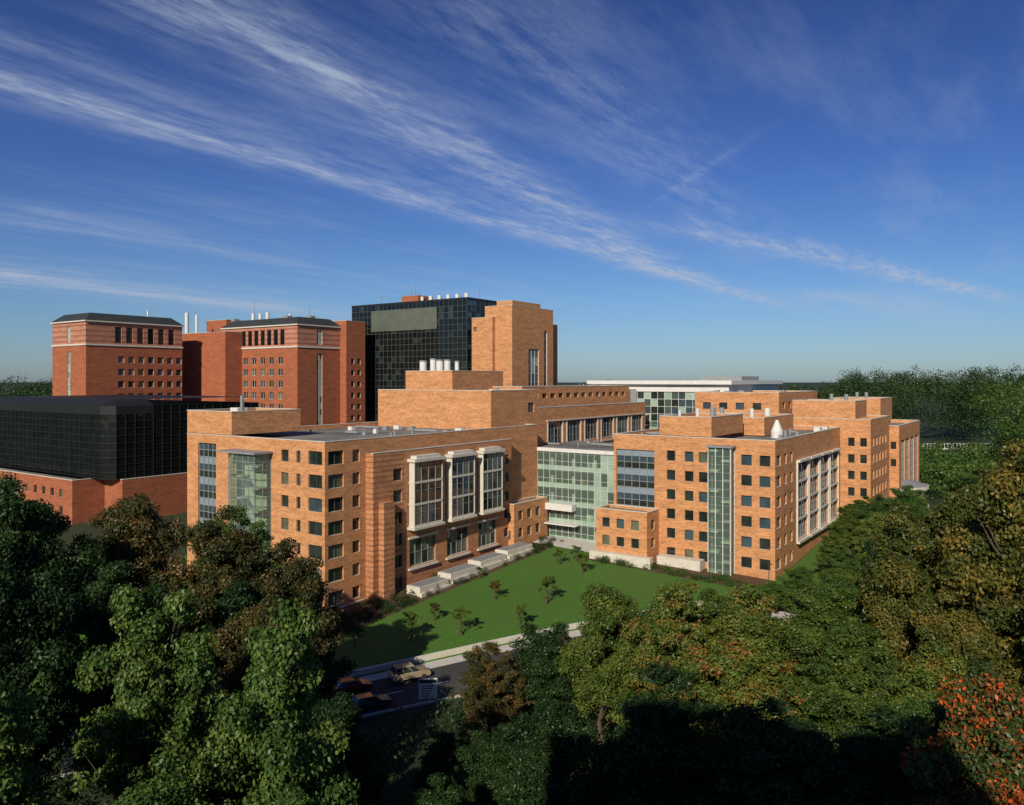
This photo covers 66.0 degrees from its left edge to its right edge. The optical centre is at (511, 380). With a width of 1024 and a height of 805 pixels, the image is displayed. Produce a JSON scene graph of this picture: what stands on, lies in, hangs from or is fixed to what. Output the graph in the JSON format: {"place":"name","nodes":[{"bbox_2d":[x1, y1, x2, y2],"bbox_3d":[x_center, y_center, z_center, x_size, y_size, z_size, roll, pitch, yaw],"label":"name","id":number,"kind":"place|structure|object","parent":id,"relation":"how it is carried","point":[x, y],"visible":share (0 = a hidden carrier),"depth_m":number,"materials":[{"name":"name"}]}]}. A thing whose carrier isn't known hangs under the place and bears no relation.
{"place":"outdoors","nodes":[
{"label":"outdoors","id":0,"kind":"place"},
{"bbox_2d":[239,454,269,560],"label":"stair back wall","id":1,"kind":"structure","parent":0,"point":[266,483],"depth_m":123.11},
{"bbox_2d":[27,531,785,727],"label":"lawn","id":2,"kind":"structure","parent":0,"point":[386,639],"depth_m":118.18,"materials":[{"name":"green plant"}]},
{"bbox_2d":[77,492,187,592],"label":"autumn tree","id":3,"kind":"object","parent":2,"relation":"on","point":[112,512],"visible":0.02,"depth_m":91.15,"materials":[{"name":"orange plant"}]},
{"bbox_2d":[171,504,283,629],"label":"deciduous tree","id":4,"kind":"object","parent":2,"relation":"on","point":[263,535],"visible":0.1,"depth_m":90.36,"materials":[{"name":"green plant"}]},
{"bbox_2d":[334,542,552,632],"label":"planting bed","id":5,"kind":"object","parent":2,"relation":"on","point":[353,606],"visible":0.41,"depth_m":119.38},
{"bbox_2d":[407,542,531,596],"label":"areaway walls","id":6,"kind":"structure","parent":2,"relation":"on","point":[448,576],"depth_m":131.59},
{"bbox_2d":[410,542,529,586],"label":"areaway grilles","id":7,"kind":"object","parent":6,"relation":"on","point":[459,568],"visible":1,"depth_m":133.09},
{"bbox_2d":[582,557,767,588],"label":"planting bed","id":8,"kind":"object","parent":2,"relation":"on","point":[749,580],"visible":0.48,"depth_m":132.68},
{"bbox_2d":[593,555,747,586],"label":"shrub border","id":9,"kind":"object","parent":8,"relation":"on","point":[720,578],"visible":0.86,"depth_m":132.55,"materials":[{"name":"green plant"}]},
{"bbox_2d":[40,606,796,777],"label":"road","id":10,"kind":"structure","parent":0,"point":[409,688],"depth_m":91.60,"materials":[{"name":"asphalt"}]},
{"bbox_2d":[333,677,372,693],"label":"parked car","id":11,"kind":"object","parent":10,"relation":"on","point":[348,684],"visible":0.75,"depth_m":89.98,"materials":[{"name":"red paint"}]},
{"bbox_2d":[352,692,392,712],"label":"parked car","id":12,"kind":"object","parent":10,"relation":"on","point":[368,700],"visible":0.72,"depth_m":85.51,"materials":[{"name":"brown paint"}]},
{"bbox_2d":[388,662,430,683],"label":"parked car","id":13,"kind":"object","parent":10,"relation":"on","point":[399,673],"visible":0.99,"depth_m":93.05,"materials":[{"name":"brown paint"}]},
{"bbox_2d":[0,382,1023,804],"bbox_3d":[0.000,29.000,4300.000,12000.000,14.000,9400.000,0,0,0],"label":"ground","id":14,"kind":"structure","parent":0,"point":[418,712],"depth_m":82.85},
{"bbox_2d":[0,373,51,396],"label":"distant treeline","id":15,"kind":"object","parent":14,"relation":"on","point":[25,391],"visible":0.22,"depth_m":457.19,"materials":[{"name":"green plant"}]},
{"bbox_2d":[0,685,62,804],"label":"deciduous tree","id":16,"kind":"object","parent":14,"relation":"on","point":[17,783],"visible":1,"depth_m":39.07,"materials":[{"name":"green plant"}]},
{"bbox_2d":[0,562,90,804],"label":"deciduous tree","id":17,"kind":"object","parent":14,"relation":"on","point":[58,722],"visible":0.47,"depth_m":51.49,"materials":[{"name":"green plant"}]},
{"bbox_2d":[0,472,105,634],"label":"deciduous tree","id":18,"kind":"object","parent":14,"relation":"on","point":[82,538],"visible":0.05,"depth_m":82.00,"materials":[{"name":"green plant"}]},
{"bbox_2d":[0,478,108,692],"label":"deciduous tree","id":19,"kind":"object","parent":14,"relation":"on","point":[27,534],"visible":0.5,"depth_m":64.80,"materials":[{"name":"green plant"}]},
{"bbox_2d":[0,470,186,524],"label":"walls","id":20,"kind":"structure","parent":14,"relation":"on","point":[80,501],"depth_m":175.68,"materials":[{"name":"red brick"}]},
{"bbox_2d":[36,559,169,804],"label":"deciduous tree","id":21,"kind":"object","parent":14,"relation":"on","point":[84,617],"visible":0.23,"depth_m":58.73,"materials":[{"name":"green plant"}]},
{"bbox_2d":[71,498,209,686],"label":"autumn tree","id":22,"kind":"object","parent":14,"relation":"on","point":[139,524],"visible":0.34,"depth_m":75.20,"materials":[{"name":"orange plant"}]},
{"bbox_2d":[69,582,226,804],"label":"deciduous tree","id":23,"kind":"object","parent":14,"relation":"on","point":[169,696],"visible":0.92,"depth_m":48.27,"materials":[{"name":"green plant"}]},
{"bbox_2d":[103,746,236,804],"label":"deciduous tree","id":24,"kind":"object","parent":14,"relation":"on","point":[172,791],"visible":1,"depth_m":37.72,"materials":[{"name":"green plant"}]},
{"bbox_2d":[50,302,364,425],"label":"red brick hospital tower","id":25,"kind":"structure","parent":14,"relation":"on","point":[312,368],"depth_m":262.66,"materials":[{"name":"brick"}]},
{"bbox_2d":[115,327,283,345],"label":"windows","id":26,"kind":"structure","parent":25,"relation":"in","point":[117,329],"depth_m":260.46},
{"bbox_2d":[118,357,359,408],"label":"windows","id":27,"kind":"structure","parent":25,"relation":"in","point":[130,359],"depth_m":261.35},
{"bbox_2d":[169,505,291,651],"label":"autumn tree","id":28,"kind":"object","parent":14,"relation":"on","point":[225,560],"visible":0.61,"depth_m":75.94,"materials":[{"name":"green plant"}]},
{"bbox_2d":[199,578,280,733],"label":"deciduous tree","id":29,"kind":"object","parent":14,"relation":"on","point":[238,596],"visible":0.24,"depth_m":71.05,"materials":[{"name":"green plant"}]},
{"bbox_2d":[228,453,270,541],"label":"stair mullions","id":30,"kind":"object","parent":14,"relation":"on","point":[242,479],"visible":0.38,"depth_m":120.55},
{"bbox_2d":[200,578,328,780],"bbox_3d":[-20.021,26.358,62.482,10.768,21.516,12.817,0,0,-18],"label":"autumn tree","id":31,"kind":"object","parent":14,"relation":"on","point":[231,676],"visible":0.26,"depth_m":61.01,"materials":[{"name":"green leaf"},{"name":"bark"}]},
{"bbox_2d":[190,595,360,804],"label":"deciduous tree","id":32,"kind":"object","parent":14,"relation":"on","point":[274,737],"visible":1,"depth_m":41.97,"materials":[{"name":"green plant"}]},
{"bbox_2d":[266,785,326,804],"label":"deciduous tree","id":33,"kind":"object","parent":14,"relation":"on","point":[294,797],"visible":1,"depth_m":36.01,"materials":[{"name":"green plant"}]},
{"bbox_2d":[269,537,357,680],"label":"autumn tree","id":34,"kind":"object","parent":14,"relation":"on","point":[307,589],"visible":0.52,"depth_m":79.34,"materials":[{"name":"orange plant"}]},
{"bbox_2d":[295,637,339,724],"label":"deciduous tree","id":35,"kind":"object","parent":14,"relation":"on","point":[326,687],"visible":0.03,"depth_m":70.43,"materials":[{"name":"green plant"}]},
{"bbox_2d":[305,690,392,804],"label":"deciduous tree","id":36,"kind":"object","parent":14,"relation":"on","point":[358,760],"visible":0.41,"depth_m":56.45,"materials":[{"name":"green plant"}]},
{"bbox_2d":[187,425,547,608],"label":"walls","id":37,"kind":"structure","parent":14,"relation":"on","point":[523,461],"depth_m":120.98,"materials":[{"name":"orange brick"}]},
{"bbox_2d":[200,443,537,538],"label":"windows","id":38,"kind":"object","parent":37,"relation":"attached to","point":[203,466],"visible":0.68,"depth_m":132.08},
{"bbox_2d":[199,442,538,605],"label":"frames","id":39,"kind":"structure","parent":37,"relation":"attached to","point":[396,519],"depth_m":130.33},
{"bbox_2d":[200,450,537,604],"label":"dark windows glass","id":40,"kind":"object","parent":37,"relation":"attached to","point":[468,507],"visible":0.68,"depth_m":130.02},
{"bbox_2d":[235,425,536,503],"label":"roof","id":41,"kind":"structure","parent":37,"relation":"on","point":[332,434],"depth_m":142.22,"materials":[{"name":"grey metal"}]},
{"bbox_2d":[187,409,300,434],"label":"penthouse walls","id":42,"kind":"structure","parent":41,"relation":"on","point":[231,423],"depth_m":131.49,"materials":[{"name":"orange brick"}]},
{"bbox_2d":[204,408,541,503],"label":"parapet","id":43,"kind":"structure","parent":41,"relation":"on","point":[332,426],"depth_m":157.94,"materials":[{"name":"orange brick"}]},
{"bbox_2d":[189,407,546,504],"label":"coping","id":44,"kind":"object","parent":43,"relation":"on","point":[366,438],"visible":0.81,"depth_m":133.10,"materials":[{"name":"concrete"}]},
{"bbox_2d":[283,450,529,604],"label":"windows glass blind","id":45,"kind":"object","parent":37,"relation":"attached to","point":[427,541],"visible":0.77,"depth_m":126.79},
{"bbox_2d":[366,451,403,599],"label":"banded walls","id":46,"kind":"structure","parent":14,"relation":"on","point":[381,485],"depth_m":121.12,"materials":[{"name":"brick"}]},
{"bbox_2d":[379,501,394,598],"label":"pier","id":47,"kind":"structure","parent":14,"relation":"on","point":[386,548],"depth_m":121.28,"materials":[{"name":"brick"}]},
{"bbox_2d":[41,679,774,804],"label":"undergrowth","id":48,"kind":"object","parent":14,"relation":"on","point":[382,740],"visible":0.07,"depth_m":74.56,"materials":[{"name":"green plant"}]},
{"bbox_2d":[352,268,496,421],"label":"black glass tower","id":49,"kind":"structure","parent":14,"relation":"on","point":[405,334],"depth_m":274.29,"materials":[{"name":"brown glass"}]},
{"bbox_2d":[408,772,467,804],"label":"deciduous tree","id":50,"kind":"object","parent":14,"relation":"on","point":[448,793],"visible":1,"depth_m":50.56,"materials":[{"name":"green plant"}]},
{"bbox_2d":[409,730,472,804],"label":"deciduous tree","id":51,"kind":"object","parent":14,"relation":"on","point":[445,760],"visible":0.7,"depth_m":63.32,"materials":[{"name":"green plant"}]},
{"bbox_2d":[336,534,563,633],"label":"shrub border","id":52,"kind":"object","parent":14,"relation":"on","point":[348,620],"visible":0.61,"depth_m":118.20,"materials":[{"name":"green plant"}]},
{"bbox_2d":[404,439,510,587],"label":"facade walls","id":53,"kind":"structure","parent":14,"relation":"on","point":[440,556],"depth_m":134.81,"materials":[{"name":"brick"}]},
{"bbox_2d":[407,508,504,530],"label":"oriel sills","id":54,"kind":"structure","parent":53,"relation":"attached to","point":[451,520],"depth_m":134.03,"materials":[{"name":"concrete"}]},
{"bbox_2d":[409,468,502,527],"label":"oriel spandrels","id":55,"kind":"object","parent":54,"relation":"on","point":[437,500],"visible":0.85,"depth_m":134.39,"materials":[{"name":"stone"}]},
{"bbox_2d":[409,452,502,525],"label":"oriel mullions","id":56,"kind":"object","parent":55,"relation":"attached to","point":[449,488],"visible":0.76,"depth_m":134.01,"materials":[{"name":"stone"}]},
{"bbox_2d":[378,371,537,445],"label":"walls","id":57,"kind":"structure","parent":14,"relation":"on","point":[431,399],"depth_m":162.26,"materials":[{"name":"orange brick"}]},
{"bbox_2d":[493,386,628,406],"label":"walls","id":58,"kind":"structure","parent":57,"relation":"attached to","point":[556,400],"depth_m":189.29,"materials":[{"name":"orange brick"}]},
{"bbox_2d":[538,402,644,493],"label":"long walls","id":59,"kind":"structure","parent":57,"relation":"attached to","point":[555,413],"depth_m":181.37,"materials":[{"name":"orange brick"}]},
{"bbox_2d":[542,392,639,442],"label":"dark windows glass","id":60,"kind":"object","parent":59,"relation":"attached to","point":[575,430],"visible":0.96,"depth_m":187.13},
{"bbox_2d":[448,641,531,756],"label":"autumn tree","id":61,"kind":"object","parent":14,"relation":"on","point":[485,681],"visible":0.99,"depth_m":72.99,"materials":[{"name":"orange plant"}]},
{"bbox_2d":[455,721,531,804],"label":"deciduous tree","id":62,"kind":"object","parent":14,"relation":"on","point":[488,772],"visible":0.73,"depth_m":59.08,"materials":[{"name":"green plant"}]},
{"bbox_2d":[472,300,557,385],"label":"brick stair tower","id":63,"kind":"structure","parent":14,"relation":"on","point":[515,342],"depth_m":245.24,"materials":[{"name":"brick"}]},
{"bbox_2d":[333,600,702,680],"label":"retaining wall","id":64,"kind":"structure","parent":14,"relation":"on","point":[413,660],"depth_m":99.50,"materials":[{"name":"concrete"}]},
{"bbox_2d":[509,621,576,721],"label":"deciduous tree","id":65,"kind":"object","parent":14,"relation":"on","point":[536,667],"visible":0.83,"depth_m":74.65,"materials":[{"name":"green plant"}]},
{"bbox_2d":[492,700,630,804],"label":"deciduous tree","id":66,"kind":"object","parent":14,"relation":"on","point":[546,764],"visible":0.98,"depth_m":51.05,"materials":[{"name":"green plant"}]},
{"bbox_2d":[537,439,613,542],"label":"glass atrium link","id":67,"kind":"object","parent":14,"relation":"on","point":[576,486],"visible":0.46,"depth_m":158.71,"materials":[{"name":"green glass"},{"name":"white metal"},{"name":"stone"}]},
{"bbox_2d":[552,583,641,769],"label":"deciduous tree","id":68,"kind":"object","parent":14,"relation":"on","point":[587,668],"visible":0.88,"depth_m":71.29,"materials":[{"name":"green plant"}]},
{"bbox_2d":[590,661,735,804],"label":"deciduous tree","id":69,"kind":"object","parent":14,"relation":"on","point":[659,755],"visible":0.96,"depth_m":50.43,"materials":[{"name":"green plant"}]},
{"bbox_2d":[605,579,723,736],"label":"deciduous tree","id":70,"kind":"object","parent":14,"relation":"on","point":[666,632],"visible":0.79,"depth_m":68.52,"materials":[{"name":"green plant"}]},
{"bbox_2d":[629,385,776,424],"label":"walls","id":71,"kind":"structure","parent":14,"relation":"on","point":[674,389],"depth_m":213.15,"materials":[{"name":"white metal"}]},
{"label":"roof","id":72,"kind":"object","parent":71,"relation":"attached to","visible":0},
{"bbox_2d":[587,380,782,384],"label":"roof slab","id":73,"kind":"structure","parent":72,"relation":"on","point":[725,382],"depth_m":211.95,"materials":[{"name":"concrete"}]},
{"bbox_2d":[683,588,739,734],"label":"deciduous tree","id":74,"kind":"object","parent":14,"relation":"on","point":[723,606],"visible":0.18,"depth_m":79.05,"materials":[{"name":"green plant"}]},
{"bbox_2d":[589,407,840,580],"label":"brick hospital wing","id":75,"kind":"structure","parent":14,"relation":"on","point":[752,494],"depth_m":139.22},
{"bbox_2d":[603,451,834,569],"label":"windows","id":76,"kind":"structure","parent":75,"relation":"in","point":[764,460],"depth_m":140.75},
{"bbox_2d":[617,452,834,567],"bbox_3d":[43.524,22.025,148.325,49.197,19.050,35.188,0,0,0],"label":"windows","id":77,"kind":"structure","parent":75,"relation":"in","point":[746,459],"depth_m":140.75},
{"bbox_2d":[688,584,813,764],"bbox_3d":[20.601,27.252,66.781,12.050,19.504,14.098,0,0,38],"label":"deciduous tree","id":78,"kind":"object","parent":14,"relation":"on","point":[749,661],"visible":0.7,"depth_m":64.17,"materials":[{"name":"green plant"}]},
{"bbox_2d":[677,693,887,804],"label":"deciduous tree","id":79,"kind":"object","parent":14,"relation":"on","point":[780,762],"visible":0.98,"depth_m":48.09,"materials":[{"name":"green plant"}]},
{"bbox_2d":[695,390,919,514],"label":"brick hospital annex","id":80,"kind":"object","parent":14,"relation":"on","point":[880,450],"visible":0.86,"depth_m":177.26,"materials":[{"name":"brick"}]},
{"bbox_2d":[720,402,916,504],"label":"windows","id":81,"kind":"structure","parent":80,"relation":"in","point":[756,406],"depth_m":167.10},
{"bbox_2d":[774,583,885,687],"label":"deciduous tree","id":82,"kind":"object","parent":14,"relation":"on","point":[813,612],"visible":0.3,"depth_m":75.38,"materials":[{"name":"green plant"}]},
{"bbox_2d":[797,573,868,647],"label":"deciduous tree","id":83,"kind":"object","parent":14,"relation":"on","point":[831,583],"visible":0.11,"depth_m":87.18,"materials":[{"name":"green plant"}]},
{"bbox_2d":[769,620,919,758],"bbox_3d":[26.247,27.937,62.571,13.132,18.074,10.437,0,0,-8],"label":"deciduous tree","id":84,"kind":"object","parent":14,"relation":"on","point":[844,696],"visible":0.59,"depth_m":61.01,"materials":[{"name":"green plant"}]},
{"bbox_2d":[825,704,932,804],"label":"deciduous tree","id":85,"kind":"object","parent":14,"relation":"on","point":[873,755],"visible":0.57,"depth_m":49.35,"materials":[{"name":"green plant"}]},
{"bbox_2d":[858,501,974,673],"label":"golden tree","id":86,"kind":"object","parent":14,"relation":"on","point":[898,577],"visible":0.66,"depth_m":72.65,"materials":[{"name":"green plant"}]},
{"bbox_2d":[813,363,1023,440],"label":"distant treeline","id":87,"kind":"object","parent":14,"relation":"on","point":[962,397],"visible":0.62,"depth_m":397.18,"materials":[{"name":"green plant"}]},
{"bbox_2d":[881,694,964,786],"bbox_3d":[28.871,29.223,54.373,8.460,15.246,9.348,0,0,-25],"label":"deciduous tree","id":88,"kind":"object","parent":14,"relation":"on","point":[933,711],"visible":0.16,"depth_m":53.83,"materials":[{"name":"green plant"}]},
{"bbox_2d":[884,641,968,738],"bbox_3d":[32.649,28.553,60.176,9.624,16.707,11.020,0,0,-14],"label":"deciduous tree","id":89,"kind":"object","parent":14,"relation":"on","point":[925,682],"visible":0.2,"depth_m":60.09,"materials":[{"name":"green plant"}]},
{"bbox_2d":[884,586,1010,714],"bbox_3d":[36.066,26.826,63.568,11.573,20.453,11.412,0,0,-27],"label":"golden tree","id":90,"kind":"object","parent":14,"relation":"on","point":[934,623],"visible":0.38,"depth_m":62.44,"materials":[{"name":"green plant"}]},
{"bbox_2d":[881,656,1023,804],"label":"red leaved tree","id":91,"kind":"object","parent":14,"relation":"on","point":[989,734],"visible":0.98,"depth_m":41.75,"materials":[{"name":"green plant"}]},
{"bbox_2d":[938,453,1010,588],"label":"golden tree","id":92,"kind":"object","parent":14,"relation":"on","point":[969,521],"visible":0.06,"depth_m":78.58,"materials":[{"name":"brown plant"}]},
{"bbox_2d":[930,438,1023,677],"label":"golden tree","id":93,"kind":"object","parent":14,"relation":"on","point":[989,585],"visible":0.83,"depth_m":64.49,"materials":[{"name":"plant"}]},
{"bbox_2d":[995,636,1023,695],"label":"golden tree","id":94,"kind":"object","parent":14,"relation":"on","point":[1014,676],"visible":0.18,"depth_m":58.62,"materials":[{"name":"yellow plant"}]},
{"bbox_2d":[0,0,1023,381],"label":"sky","id":95,"kind":"structure","parent":0,"point":[785,190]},
{"bbox_2d":[771,520,943,611],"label":"lawn","id":96,"kind":"structure","parent":0,"point":[807,559],"depth_m":138.43,"materials":[{"name":"green plant"}]},
{"bbox_2d":[775,566,817,605],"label":"deciduous tree","id":97,"kind":"object","parent":96,"relation":"on","point":[800,575],"visible":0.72,"depth_m":116.48,"materials":[{"name":"green plant"}]},
{"bbox_2d":[810,533,854,568],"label":"deciduous tree","id":98,"kind":"object","parent":96,"relation":"on","point":[825,549],"visible":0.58,"depth_m":129.45,"materials":[{"name":"green plant"}]},
{"bbox_2d":[820,547,862,581],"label":"deciduous tree","id":99,"kind":"object","parent":96,"relation":"on","point":[841,560],"visible":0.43,"depth_m":113.25,"materials":[{"name":"green plant"}]},
{"bbox_2d":[847,511,897,562],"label":"deciduous tree","id":100,"kind":"object","parent":96,"relation":"on","point":[867,528],"visible":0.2,"depth_m":118.88,"materials":[{"name":"green plant"}]},
{"bbox_2d":[883,484,935,532],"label":"deciduous tree","id":101,"kind":"object","parent":96,"relation":"on","point":[905,492],"visible":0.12,"depth_m":135.51,"materials":[{"name":"green plant"}]},
{"bbox_2d":[920,452,992,497],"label":"lawn","id":102,"kind":"structure","parent":0,"point":[938,485],"depth_m":229.07,"materials":[{"name":"green plant"}]},
{"bbox_2d":[919,377,1023,499],"bbox_3d":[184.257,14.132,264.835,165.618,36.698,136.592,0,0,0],"label":"deciduous tree","id":103,"kind":"object","parent":102,"relation":"on","point":[980,453],"visible":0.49,"depth_m":256.14,"materials":[{"name":"green plant"}]},
{"label":"soffit","id":104,"kind":"object","parent":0,"visible":0},
{"bbox_2d":[3,403,258,478],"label":"curtain mullions","id":105,"kind":"object","parent":104,"relation":"on","point":[79,441],"visible":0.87,"depth_m":181.96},
{"bbox_2d":[0,403,153,413],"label":"roof band","id":106,"kind":"object","parent":105,"relation":"on","point":[80,409],"visible":1,"depth_m":177.81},
{"bbox_2d":[0,397,152,405],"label":"sloped roof","id":107,"kind":"structure","parent":106,"relation":"on","point":[89,402],"depth_m":180.30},
{"bbox_2d":[3,395,238,398],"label":"roof","id":108,"kind":"structure","parent":107,"relation":"on","point":[123,396],"depth_m":206.63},
{"bbox_2d":[0,403,257,478],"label":"black curtain glass","id":109,"kind":"object","parent":105,"relation":"attached to","point":[134,425],"visible":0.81,"depth_m":180.03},
{"bbox_2d":[0,402,258,479],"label":"curtain transoms","id":110,"kind":"object","parent":105,"relation":"attached to","point":[98,443],"visible":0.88,"depth_m":179.86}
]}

